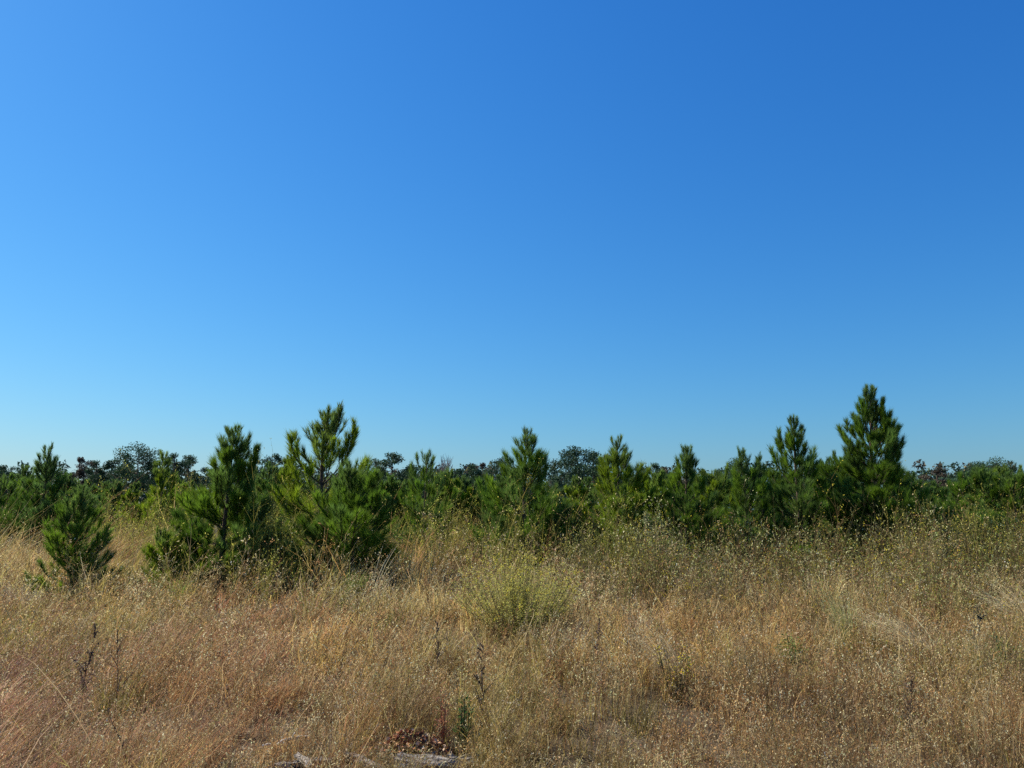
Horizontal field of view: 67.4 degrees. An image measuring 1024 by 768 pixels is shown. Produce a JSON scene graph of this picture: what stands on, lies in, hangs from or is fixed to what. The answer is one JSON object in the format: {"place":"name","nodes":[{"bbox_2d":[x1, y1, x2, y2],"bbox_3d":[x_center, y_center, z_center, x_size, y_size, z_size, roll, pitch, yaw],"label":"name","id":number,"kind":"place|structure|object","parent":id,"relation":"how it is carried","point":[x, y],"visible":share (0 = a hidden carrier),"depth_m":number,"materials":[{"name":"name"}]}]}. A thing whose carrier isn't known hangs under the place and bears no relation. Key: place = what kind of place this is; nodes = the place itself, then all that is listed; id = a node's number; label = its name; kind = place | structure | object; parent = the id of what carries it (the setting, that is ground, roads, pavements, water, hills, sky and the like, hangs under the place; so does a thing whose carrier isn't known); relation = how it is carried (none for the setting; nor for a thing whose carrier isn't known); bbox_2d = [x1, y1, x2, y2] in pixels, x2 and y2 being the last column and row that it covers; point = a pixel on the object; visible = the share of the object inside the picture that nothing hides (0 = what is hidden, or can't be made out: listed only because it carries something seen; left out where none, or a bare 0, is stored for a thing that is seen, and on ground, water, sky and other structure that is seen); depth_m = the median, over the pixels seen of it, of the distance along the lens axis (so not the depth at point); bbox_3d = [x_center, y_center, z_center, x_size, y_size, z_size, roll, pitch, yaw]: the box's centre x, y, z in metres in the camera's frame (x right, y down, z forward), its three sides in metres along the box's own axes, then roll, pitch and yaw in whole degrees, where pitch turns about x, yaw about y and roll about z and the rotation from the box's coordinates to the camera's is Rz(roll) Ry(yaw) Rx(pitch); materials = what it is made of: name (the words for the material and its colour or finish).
{"place":"outdoors","nodes":[
{"label":"outdoors","id":0,"kind":"place"},
{"bbox_2d":[0,502,1023,767],"bbox_3d":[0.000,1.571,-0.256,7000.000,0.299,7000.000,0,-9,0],"label":"ground","id":1,"kind":"structure","parent":0,"point":[582,733],"depth_m":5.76,"materials":[{"name":"beige plant"}]},
{"bbox_2d":[0,472,29,551],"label":"pine tree","id":2,"kind":"object","parent":1,"relation":"on","point":[5,485],"visible":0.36,"depth_m":22.17,"materials":[{"name":"green plant"}]},
{"bbox_2d":[0,580,38,606],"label":"dry tussock","id":3,"kind":"object","parent":1,"relation":"on","point":[18,595],"visible":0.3,"depth_m":12.22,"materials":[{"name":"beige plant"}]},
{"bbox_2d":[1,464,47,543],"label":"pine tree","id":4,"kind":"object","parent":1,"relation":"on","point":[25,470],"visible":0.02,"depth_m":26.78,"materials":[{"name":"green plant"}]},
{"bbox_2d":[0,442,87,556],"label":"pine tree","id":5,"kind":"object","parent":1,"relation":"on","point":[39,502],"visible":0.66,"depth_m":21.11,"materials":[{"name":"green plant"}]},
{"bbox_2d":[21,479,125,600],"bbox_3d":[-8.033,2.854,14.121,1.600,2.278,1.684,-4,-10,23],"label":"pine tree","id":6,"kind":"object","parent":1,"relation":"on","point":[76,531],"visible":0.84,"depth_m":14.02,"materials":[{"name":"green plant"}]},
{"bbox_2d":[43,473,106,547],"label":"pine tree","id":7,"kind":"object","parent":1,"relation":"on","point":[70,483],"visible":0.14,"depth_m":28.72,"materials":[{"name":"green plant"}]},
{"bbox_2d":[65,457,94,489],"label":"mature pine","id":8,"kind":"object","parent":1,"relation":"on","point":[80,473],"visible":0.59,"depth_m":139.08,"materials":[{"name":"green plant"}]},
{"bbox_2d":[71,623,99,715],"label":"dead stalk","id":9,"kind":"object","parent":1,"relation":"on","point":[90,655],"visible":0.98,"depth_m":5.93,"materials":[{"name":"brown plant"}]},
{"bbox_2d":[80,478,102,536],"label":"pine tree","id":10,"kind":"object","parent":1,"relation":"on","point":[92,488],"visible":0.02,"depth_m":32.67,"materials":[{"name":"green plant"}]},
{"bbox_2d":[83,460,110,488],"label":"mature pine","id":11,"kind":"object","parent":1,"relation":"on","point":[95,477],"visible":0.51,"depth_m":148.58,"materials":[{"name":"green plant"}]},
{"bbox_2d":[90,478,134,544],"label":"pine tree","id":12,"kind":"object","parent":1,"relation":"on","point":[116,487],"visible":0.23,"depth_m":31.37,"materials":[{"name":"green plant"}]},
{"bbox_2d":[96,458,134,486],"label":"mature pine","id":13,"kind":"object","parent":1,"relation":"on","point":[106,475],"visible":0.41,"depth_m":148.58,"materials":[{"name":"green plant"}]},
{"bbox_2d":[109,629,132,743],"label":"dead stalk","id":14,"kind":"object","parent":1,"relation":"on","point":[117,670],"visible":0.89,"depth_m":5.15,"materials":[{"name":"brown plant"}]},
{"bbox_2d":[0,606,259,767],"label":"pink grass","id":15,"kind":"structure","parent":1,"relation":"on","point":[15,684],"depth_m":5.35,"materials":[{"name":"plant"}]},
{"bbox_2d":[111,481,154,539],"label":"pine tree","id":16,"kind":"object","parent":1,"relation":"on","point":[130,493],"visible":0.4,"depth_m":29.39,"materials":[{"name":"green plant"}]},
{"bbox_2d":[113,441,163,503],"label":"mature pine","id":17,"kind":"object","parent":1,"relation":"on","point":[147,465],"visible":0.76,"depth_m":139.00,"materials":[{"name":"green plant"}]},
{"bbox_2d":[126,449,188,544],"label":"pine tree","id":18,"kind":"object","parent":1,"relation":"on","point":[160,475],"visible":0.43,"depth_m":24.66,"materials":[{"name":"green plant"}]},
{"bbox_2d":[151,452,190,484],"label":"mature pine","id":19,"kind":"object","parent":1,"relation":"on","point":[173,457],"visible":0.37,"depth_m":139.78,"materials":[{"name":"green plant"}]},
{"bbox_2d":[138,478,206,542],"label":"pine tree","id":20,"kind":"object","parent":1,"relation":"on","point":[182,483],"visible":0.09,"depth_m":27.58,"materials":[{"name":"green plant"}]},
{"bbox_2d":[136,524,217,592],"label":"pine tree","id":21,"kind":"object","parent":1,"relation":"on","point":[166,537],"visible":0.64,"depth_m":14.12,"materials":[{"name":"green plant"}]},
{"bbox_2d":[170,454,208,488],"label":"mature pine","id":22,"kind":"object","parent":1,"relation":"on","point":[193,475],"visible":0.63,"depth_m":148.75,"materials":[{"name":"green plant"}]},
{"bbox_2d":[138,422,290,592],"bbox_3d":[-5.596,2.453,15.453,2.898,3.456,2.764,-6,-11,34],"label":"pine tree","id":23,"kind":"object","parent":1,"relation":"on","point":[205,504],"visible":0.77,"depth_m":15.07,"materials":[{"name":"green plant"}]},
{"bbox_2d":[220,461,305,530],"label":"pine tree","id":24,"kind":"object","parent":1,"relation":"on","point":[269,475],"visible":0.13,"depth_m":23.54,"materials":[{"name":"green plant"}]},
{"bbox_2d":[260,453,283,470],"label":"mature pine","id":25,"kind":"object","parent":1,"relation":"on","point":[276,457],"visible":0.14,"depth_m":129.17,"materials":[{"name":"green plant"}]},
{"bbox_2d":[239,493,306,592],"bbox_3d":[-4.749,3.185,15.450,1.314,2.007,1.250,-3,-10,18],"label":"leafy shrub","id":26,"kind":"object","parent":1,"relation":"on","point":[281,540],"visible":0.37,"depth_m":15.33,"materials":[{"name":"green plant"}]},
{"bbox_2d":[272,454,316,519],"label":"pine tree","id":27,"kind":"object","parent":1,"relation":"on","point":[282,470],"visible":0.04,"depth_m":26.55,"materials":[{"name":"green plant"}]},
{"bbox_2d":[287,757,331,767],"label":"broken log","id":28,"kind":"object","parent":1,"relation":"on","point":[295,765],"visible":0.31,"depth_m":4.79,"materials":[{"name":"grey wood"}]},
{"bbox_2d":[263,399,386,587],"bbox_3d":[-4.088,2.320,16.385,2.782,4.021,2.773,0,-9,0],"label":"pine tree","id":29,"kind":"object","parent":1,"relation":"on","point":[328,436],"visible":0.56,"depth_m":16.21,"materials":[{"name":"green plant"}]},
{"bbox_2d":[279,457,406,587],"bbox_3d":[-3.259,2.723,14.917,2.516,2.724,2.829,0,-9,0],"label":"pine tree","id":30,"kind":"object","parent":1,"relation":"on","point":[344,518],"visible":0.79,"depth_m":14.50,"materials":[{"name":"green plant"}]},
{"bbox_2d":[261,556,435,634],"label":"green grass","id":31,"kind":"structure","parent":1,"relation":"on","point":[341,604],"depth_m":11.05,"materials":[{"name":"plant"}]},
{"bbox_2d":[341,569,371,603],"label":"dry tussock","id":32,"kind":"object","parent":1,"relation":"on","point":[359,586],"visible":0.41,"depth_m":12.77,"materials":[{"name":"beige plant"}]},
{"bbox_2d":[369,451,416,486],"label":"mature pine","id":33,"kind":"object","parent":1,"relation":"on","point":[389,461],"visible":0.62,"depth_m":118.65,"materials":[{"name":"green plant"}]},
{"bbox_2d":[356,472,430,553],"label":"pine tree","id":34,"kind":"object","parent":1,"relation":"on","point":[392,484],"visible":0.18,"depth_m":24.44,"materials":[{"name":"green plant"}]},
{"bbox_2d":[359,727,462,759],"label":"bark chips","id":35,"kind":"object","parent":1,"relation":"on","point":[401,733],"visible":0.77,"depth_m":4.88,"materials":[{"name":"brown wood"}]},
{"bbox_2d":[393,751,451,767],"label":"broken log","id":36,"kind":"object","parent":1,"relation":"on","point":[440,758],"visible":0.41,"depth_m":4.68,"materials":[{"name":"grey wood"}]},
{"bbox_2d":[374,447,471,568],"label":"pine tree","id":37,"kind":"object","parent":1,"relation":"on","point":[417,485],"visible":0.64,"depth_m":19.61,"materials":[{"name":"green plant"}]},
{"bbox_2d":[434,620,448,684],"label":"dead stalk","id":38,"kind":"object","parent":1,"relation":"on","point":[438,644],"visible":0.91,"depth_m":7.10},
{"bbox_2d":[432,682,454,747],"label":"red stemmed weed","id":39,"kind":"object","parent":1,"relation":"on","point":[443,723],"visible":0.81,"depth_m":5.08,"materials":[{"name":"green plant"}]},
{"bbox_2d":[410,469,480,553],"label":"pine tree","id":40,"kind":"object","parent":1,"relation":"on","point":[462,497],"visible":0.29,"depth_m":27.27,"materials":[{"name":"green plant"}]},
{"bbox_2d":[446,753,474,767],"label":"wood chunk","id":41,"kind":"object","parent":1,"relation":"on","point":[454,760],"visible":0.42,"depth_m":4.68,"materials":[{"name":"grey wood"}]},
{"bbox_2d":[443,474,483,534],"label":"pine tree","id":42,"kind":"object","parent":1,"relation":"on","point":[465,482],"visible":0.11,"depth_m":28.58,"materials":[{"name":"green plant"}]},
{"bbox_2d":[452,693,483,753],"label":"green weed","id":43,"kind":"object","parent":1,"relation":"on","point":[462,720],"visible":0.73,"depth_m":5.00,"materials":[{"name":"green plant"}]},
{"bbox_2d":[455,464,482,490],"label":"mature pine","id":44,"kind":"object","parent":1,"relation":"on","point":[476,473],"visible":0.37,"depth_m":149.03,"materials":[{"name":"green plant"}]},
{"bbox_2d":[455,507,506,566],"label":"pine tree","id":45,"kind":"object","parent":1,"relation":"on","point":[480,527],"visible":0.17,"depth_m":19.16,"materials":[{"name":"green plant"}]},
{"bbox_2d":[473,643,492,733],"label":"dead stalk","id":46,"kind":"object","parent":1,"relation":"on","point":[479,681],"visible":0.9,"depth_m":5.33,"materials":[{"name":"brown plant"}]},
{"bbox_2d":[464,473,529,537],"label":"pine tree","id":47,"kind":"object","parent":1,"relation":"on","point":[502,483],"visible":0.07,"depth_m":27.53,"materials":[{"name":"green plant"}]},
{"bbox_2d":[483,456,515,482],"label":"mature pine","id":48,"kind":"object","parent":1,"relation":"on","point":[493,475],"visible":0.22,"depth_m":130.20,"materials":[{"name":"green plant"}]},
{"bbox_2d":[0,459,1018,509],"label":"wood","id":49,"kind":"object","parent":1,"relation":"on","point":[939,467],"visible":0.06,"depth_m":175.13,"materials":[{"name":"green plant"}]},
{"bbox_2d":[0,472,1023,767],"bbox_3d":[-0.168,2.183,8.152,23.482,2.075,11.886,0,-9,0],"label":"brown weeds","id":50,"kind":"object","parent":1,"relation":"on","point":[788,729],"visible":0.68,"depth_m":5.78,"materials":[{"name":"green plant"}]},
{"bbox_2d":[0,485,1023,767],"bbox_3d":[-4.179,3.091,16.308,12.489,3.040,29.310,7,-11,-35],"label":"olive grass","id":51,"kind":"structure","parent":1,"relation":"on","point":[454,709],"depth_m":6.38,"materials":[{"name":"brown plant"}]},
{"bbox_2d":[0,443,1023,604],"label":"yellow green weeds","id":52,"kind":"object","parent":1,"relation":"on","point":[271,564],"visible":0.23,"depth_m":16.95,"materials":[{"name":"green plant"}]},
{"bbox_2d":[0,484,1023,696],"bbox_3d":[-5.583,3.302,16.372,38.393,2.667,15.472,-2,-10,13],"label":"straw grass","id":53,"kind":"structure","parent":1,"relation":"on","point":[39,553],"depth_m":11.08,"materials":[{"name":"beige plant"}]},
{"bbox_2d":[0,599,1023,767],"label":"fallen thatch","id":54,"kind":"object","parent":1,"relation":"on","point":[269,762],"visible":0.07,"depth_m":5.64,"materials":[{"name":"brown plant"}]},
{"bbox_2d":[445,548,583,639],"bbox_3d":[0.026,2.640,9.723,1.801,1.104,1.972,0,-9,0],"label":"yellow flowered bush","id":55,"kind":"object","parent":1,"relation":"on","point":[512,587],"visible":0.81,"depth_m":9.52,"materials":[{"name":"green plant"}]},
{"bbox_2d":[469,424,575,579],"bbox_3d":[0.364,2.773,18.344,2.945,3.727,2.857,0,-9,0],"label":"pine tree","id":56,"kind":"object","parent":1,"relation":"on","point":[522,455],"visible":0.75,"depth_m":18.18,"materials":[{"name":"green plant"}]},
{"bbox_2d":[515,482,598,572],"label":"pine tree","id":57,"kind":"object","parent":1,"relation":"on","point":[565,506],"visible":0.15,"depth_m":18.86,"materials":[{"name":"green plant"}]},
{"bbox_2d":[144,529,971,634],"bbox_3d":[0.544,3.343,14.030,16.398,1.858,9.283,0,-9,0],"label":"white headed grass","id":58,"kind":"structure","parent":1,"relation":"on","point":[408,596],"depth_m":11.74,"materials":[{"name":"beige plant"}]},
{"bbox_2d":[551,470,571,501],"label":"mature pine","id":59,"kind":"object","parent":1,"relation":"on","point":[557,479],"visible":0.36,"depth_m":148.47,"materials":[{"name":"green plant"}]},
{"bbox_2d":[548,445,605,484],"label":"mature pine","id":60,"kind":"object","parent":1,"relation":"on","point":[584,470],"visible":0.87,"depth_m":107.59,"materials":[{"name":"green plant"}]},
{"bbox_2d":[556,616,605,647],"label":"dry tussock","id":61,"kind":"object","parent":1,"relation":"on","point":[577,632],"visible":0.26,"depth_m":8.86,"materials":[{"name":"beige plant"}]},
{"bbox_2d":[553,527,609,586],"bbox_3d":[1.468,3.604,15.837,1.263,1.315,1.357,0,-9,0],"label":"leafy shrub","id":62,"kind":"object","parent":1,"relation":"on","point":[584,549],"visible":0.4,"depth_m":15.79,"materials":[{"name":"green plant"}]},
{"bbox_2d":[562,475,603,525],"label":"pine tree","id":63,"kind":"object","parent":1,"relation":"on","point":[569,490],"visible":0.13,"depth_m":26.58,"materials":[{"name":"green plant"}]},
{"bbox_2d":[570,450,614,489],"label":"mature pine","id":64,"kind":"object","parent":1,"relation":"on","point":[588,460],"visible":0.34,"depth_m":111.17,"materials":[{"name":"green plant"}]},
{"bbox_2d":[579,476,609,522],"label":"pine tree","id":65,"kind":"object","parent":1,"relation":"on","point":[589,496],"visible":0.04,"depth_m":30.47,"materials":[{"name":"green plant"}]},
{"bbox_2d":[570,434,658,569],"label":"pine tree","id":66,"kind":"object","parent":1,"relation":"on","point":[621,460],"visible":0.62,"depth_m":19.48,"materials":[{"name":"green plant"}]},
{"bbox_2d":[632,499,672,579],"bbox_3d":[3.059,3.452,16.887,1.110,1.928,1.064,0,-9,0],"label":"leafy shrub","id":67,"kind":"object","parent":1,"relation":"on","point":[650,532],"visible":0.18,"depth_m":16.84,"materials":[{"name":"green plant"}]},
{"bbox_2d":[620,468,690,541],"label":"pine tree","id":68,"kind":"object","parent":1,"relation":"on","point":[659,479],"visible":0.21,"depth_m":24.29,"materials":[{"name":"green plant"}]},
{"bbox_2d":[614,618,700,693],"bbox_3d":[1.262,2.382,6.693,0.774,0.617,0.445,0,-9,0],"label":"dry tussock","id":69,"kind":"object","parent":1,"relation":"on","point":[663,660],"visible":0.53,"depth_m":6.68,"materials":[{"name":"beige plant"}]},
{"bbox_2d":[617,520,708,595],"bbox_3d":[2.959,3.419,15.129,1.837,1.442,1.906,0,-9,0],"label":"leafy shrub","id":70,"kind":"object","parent":1,"relation":"on","point":[668,565],"visible":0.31,"depth_m":15.06,"materials":[{"name":"green plant"}]},
{"bbox_2d":[653,641,695,704],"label":"flowering weed","id":71,"kind":"object","parent":1,"relation":"on","point":[679,685],"visible":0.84,"depth_m":6.27,"materials":[{"name":"brown plant"}]},
{"bbox_2d":[641,442,738,567],"bbox_3d":[4.488,3.168,19.627,2.582,3.424,2.535,0,-9,0],"label":"pine tree","id":72,"kind":"object","parent":1,"relation":"on","point":[689,503],"visible":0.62,"depth_m":19.57,"materials":[{"name":"green plant"}]},
{"bbox_2d":[680,461,744,561],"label":"pine tree","id":73,"kind":"object","parent":1,"relation":"on","point":[712,479],"visible":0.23,"depth_m":21.61,"materials":[{"name":"green plant"}]},
{"bbox_2d":[700,471,758,546],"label":"pine tree","id":74,"kind":"object","parent":1,"relation":"on","point":[728,485],"visible":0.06,"depth_m":25.33,"materials":[{"name":"green plant"}]},
{"bbox_2d":[707,445,787,565],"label":"pine tree","id":75,"kind":"object","parent":1,"relation":"on","point":[750,476],"visible":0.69,"depth_m":20.23,"materials":[{"name":"green plant"}]},
{"bbox_2d":[502,460,1023,661],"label":"tall seeding weeds","id":76,"kind":"object","parent":1,"relation":"on","point":[873,557],"visible":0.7,"depth_m":14.39,"materials":[{"name":"beige plant"}]},
{"bbox_2d":[734,452,803,560],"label":"pine tree","id":77,"kind":"object","parent":1,"relation":"on","point":[761,473],"visible":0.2,"depth_m":21.73,"materials":[{"name":"green plant"}]},
{"bbox_2d":[759,471,807,547],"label":"pine tree","id":78,"kind":"object","parent":1,"relation":"on","point":[783,483],"visible":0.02,"depth_m":25.46,"materials":[{"name":"green plant"}]},
{"bbox_2d":[775,632,808,667],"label":"green weed","id":79,"kind":"object","parent":1,"relation":"on","point":[794,645],"visible":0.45,"depth_m":7.84,"materials":[{"name":"green plant"}]},
{"bbox_2d":[746,414,859,572],"bbox_3d":[7.558,2.834,20.218,2.984,4.233,2.982,-7,-11,35],"label":"pine tree","id":80,"kind":"object","parent":1,"relation":"on","point":[789,442],"visible":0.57,"depth_m":20.14,"materials":[{"name":"green plant"}]},
{"bbox_2d":[794,449,882,545],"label":"pine tree","id":81,"kind":"object","parent":1,"relation":"on","point":[830,461],"visible":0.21,"depth_m":22.10,"materials":[{"name":"green plant"}]},
{"bbox_2d":[808,583,869,641],"bbox_3d":[3.734,2.647,8.858,0.726,0.816,0.754,0,-9,0],"label":"dry tussock","id":82,"kind":"object","parent":1,"relation":"on","point":[843,615],"visible":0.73,"depth_m":8.89,"materials":[{"name":"beige plant"}]},
{"bbox_2d":[811,383,941,565],"bbox_3d":[9.616,2.410,20.312,3.560,5.044,3.477,0,-9,0],"label":"pine tree","id":83,"kind":"object","parent":1,"relation":"on","point":[872,413],"visible":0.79,"depth_m":20.00,"materials":[{"name":"green plant"}]},
{"bbox_2d":[822,595,938,666],"bbox_3d":[3.774,2.511,7.781,1.164,0.721,0.649,0,-9,0],"label":"dry tussock","id":84,"kind":"object","parent":1,"relation":"on","point":[899,633],"visible":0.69,"depth_m":7.74,"materials":[{"name":"beige plant"}]},
{"bbox_2d":[882,470,934,536],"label":"pine tree","id":85,"kind":"object","parent":1,"relation":"on","point":[920,484],"visible":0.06,"depth_m":26.57,"materials":[{"name":"green plant"}]},
{"bbox_2d":[899,672,925,767],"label":"dead stalk","id":86,"kind":"object","parent":1,"relation":"on","point":[911,691],"visible":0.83,"depth_m":4.64,"materials":[{"name":"brown plant"}]},
{"bbox_2d":[918,469,947,488],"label":"mature pine","id":87,"kind":"object","parent":1,"relation":"on","point":[943,480],"visible":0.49,"depth_m":109.43,"materials":[{"name":"green plant"}]},
{"bbox_2d":[909,484,962,557],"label":"pine tree","id":88,"kind":"object","parent":1,"relation":"on","point":[948,505],"visible":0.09,"depth_m":22.80,"materials":[{"name":"green plant"}]},
{"bbox_2d":[923,480,948,502],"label":"pine tree","id":89,"kind":"object","parent":1,"relation":"on","point":[936,488],"visible":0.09,"depth_m":29.57,"materials":[{"name":"green plant"}]},
{"bbox_2d":[938,471,970,518],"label":"pine tree","id":90,"kind":"object","parent":1,"relation":"on","point":[946,496],"depth_m":28.82,"materials":[{"name":"green plant"}]},
{"bbox_2d":[945,461,994,482],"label":"mature pine","id":91,"kind":"object","parent":1,"relation":"on","point":[967,468],"visible":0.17,"depth_m":114.83,"materials":[{"name":"green plant"}]},
{"bbox_2d":[970,604,985,644],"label":"dead stalk","id":92,"kind":"object","parent":1,"relation":"on","point":[979,617],"visible":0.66,"depth_m":7.50,"materials":[{"name":"brown plant"}]},
{"bbox_2d":[940,465,1023,561],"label":"pine tree","id":93,"kind":"object","parent":1,"relation":"on","point":[983,476],"visible":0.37,"depth_m":23.45,"materials":[{"name":"green plant"}]},
{"bbox_2d":[951,580,1023,626],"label":"dry tussock","id":94,"kind":"object","parent":1,"relation":"on","point":[1005,605],"visible":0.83,"depth_m":9.15,"materials":[{"name":"beige plant"}]},
{"bbox_2d":[965,456,1018,475],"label":"mature pine","id":95,"kind":"object","parent":1,"relation":"on","point":[996,464],"visible":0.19,"depth_m":110.81,"materials":[{"name":"green plant"}]},
{"bbox_2d":[965,630,1023,685],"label":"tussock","id":96,"kind":"object","parent":1,"relation":"on","point":[997,645],"visible":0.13,"depth_m":6.88,"materials":[{"name":"beige plant"}]},
{"bbox_2d":[972,463,1022,530],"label":"pine tree","id":97,"kind":"object","parent":1,"relation":"on","point":[1001,471],"visible":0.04,"depth_m":26.64,"materials":[{"name":"green plant"}]},
{"bbox_2d":[977,471,1023,560],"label":"pine tree","id":98,"kind":"object","parent":1,"relation":"on","point":[1013,480],"visible":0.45,"depth_m":22.63,"materials":[{"name":"green plant"}]},
{"bbox_2d":[0,0,1023,505],"label":"sky","id":99,"kind":"structure","parent":0,"point":[462,225],"materials":[{"name":"blue"}]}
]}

